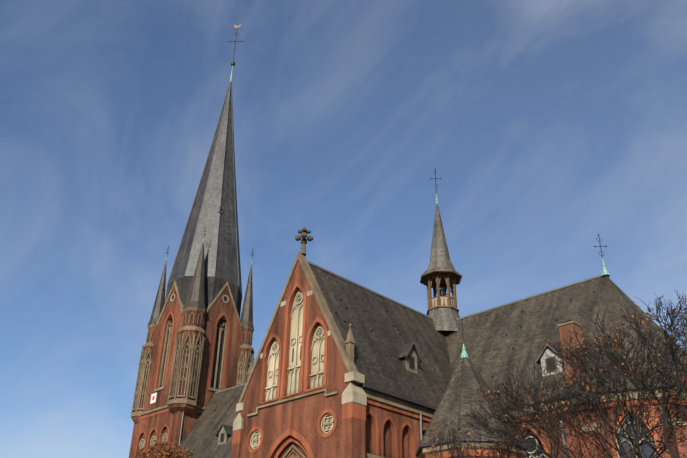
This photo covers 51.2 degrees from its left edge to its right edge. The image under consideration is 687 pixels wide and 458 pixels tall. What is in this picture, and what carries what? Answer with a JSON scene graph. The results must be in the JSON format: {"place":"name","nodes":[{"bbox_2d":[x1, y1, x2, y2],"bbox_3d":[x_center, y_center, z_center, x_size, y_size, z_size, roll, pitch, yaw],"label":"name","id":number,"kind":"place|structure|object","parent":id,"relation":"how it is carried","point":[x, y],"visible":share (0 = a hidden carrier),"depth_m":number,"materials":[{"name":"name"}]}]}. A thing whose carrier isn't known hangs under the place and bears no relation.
{"place":"outdoors","nodes":[
{"label":"outdoors","id":0,"kind":"place"},
{"bbox_2d":[0,0,686,457],"label":"sky","id":1,"kind":"structure","parent":0,"point":[547,128],"materials":[{"name":"blue"}]},
{"bbox_2d":[129,24,686,457],"bbox_3d":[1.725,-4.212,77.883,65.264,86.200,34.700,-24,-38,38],"label":"church","id":2,"kind":"structure","parent":0,"point":[341,367],"depth_m":52.19,"materials":[{"name":"brick"}]},
{"label":"paving","id":3,"kind":"structure","parent":0,"visible":0},
{"bbox_2d":[138,438,193,457],"bbox_3d":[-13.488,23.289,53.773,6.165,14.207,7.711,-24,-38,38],"label":"tree","id":4,"kind":"object","parent":3,"relation":"on","point":[169,453],"visible":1,"depth_m":55.24,"materials":[{"name":"brown plant"}]},
{"bbox_2d":[425,417,520,457],"bbox_3d":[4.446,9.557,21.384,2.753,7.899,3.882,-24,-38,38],"label":"tree","id":5,"kind":"object","parent":3,"relation":"on","point":[458,453],"visible":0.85,"depth_m":22.68,"materials":[{"name":"brown plant"}]},
{"bbox_2d":[454,290,686,457],"bbox_3d":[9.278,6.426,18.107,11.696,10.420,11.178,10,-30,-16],"label":"tree","id":6,"kind":"object","parent":3,"relation":"on","point":[598,375],"visible":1,"depth_m":19.69,"materials":[{"name":"brown plant"}]},
{"bbox_2d":[669,308,686,400],"bbox_3d":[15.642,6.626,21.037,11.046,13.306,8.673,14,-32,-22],"label":"tree","id":7,"kind":"object","parent":3,"relation":"on","point":[679,378],"visible":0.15,"depth_m":21.84,"materials":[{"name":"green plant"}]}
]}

